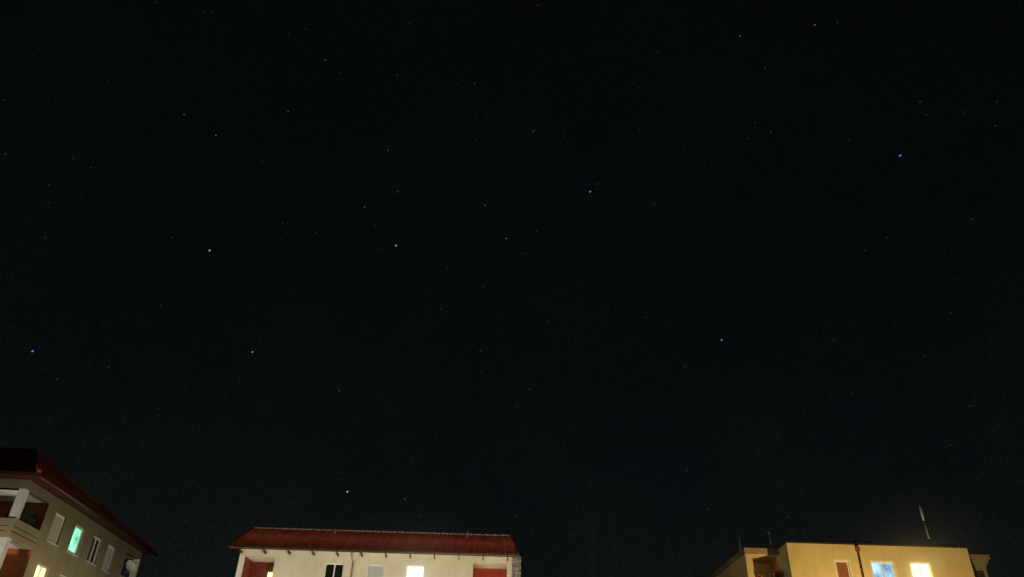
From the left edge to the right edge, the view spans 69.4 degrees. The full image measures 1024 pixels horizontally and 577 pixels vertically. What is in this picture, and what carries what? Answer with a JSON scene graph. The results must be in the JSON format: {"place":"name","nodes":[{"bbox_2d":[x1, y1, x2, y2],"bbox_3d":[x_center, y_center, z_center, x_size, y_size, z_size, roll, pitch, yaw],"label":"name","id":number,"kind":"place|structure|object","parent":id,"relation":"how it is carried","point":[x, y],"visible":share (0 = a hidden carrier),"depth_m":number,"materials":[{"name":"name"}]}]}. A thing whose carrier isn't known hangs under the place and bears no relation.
{"place":"outdoors","nodes":[
{"label":"outdoors","id":0,"kind":"place"},
{"bbox_2d":[0,0,1023,576],"label":"sky","id":1,"kind":"structure","parent":0,"point":[636,420],"materials":[{"name":"black"}]},
{"bbox_2d":[5,5,995,520],"bbox_3d":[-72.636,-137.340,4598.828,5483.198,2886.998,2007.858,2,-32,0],"label":"stars","id":2,"kind":"object","parent":1,"relation":"in","point":[395,245],"visible":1,"depth_m":4644.03,"materials":[{"name":"white"}]},
{"label":"asphalt ground","id":3,"kind":"structure","parent":0,"visible":0},
{"bbox_2d":[0,447,157,576],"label":"building","id":4,"kind":"structure","parent":3,"relation":"on","point":[55,521],"depth_m":40.34,"materials":[{"name":"paint"}]},
{"bbox_2d":[228,527,520,576],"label":"building","id":5,"kind":"structure","parent":3,"relation":"on","point":[283,552],"depth_m":45.23,"materials":[{"name":"paint"}]},
{"bbox_2d":[709,503,974,576],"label":"building","id":6,"kind":"structure","parent":3,"relation":"on","point":[804,559],"depth_m":46.09,"materials":[{"name":"paint"}]},
{"bbox_2d":[969,554,989,576],"bbox_3d":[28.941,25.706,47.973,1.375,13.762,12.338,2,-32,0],"label":"building","id":7,"kind":"structure","parent":3,"relation":"on","point":[979,562],"depth_m":46.22,"materials":[{"name":"paint"}]}
]}

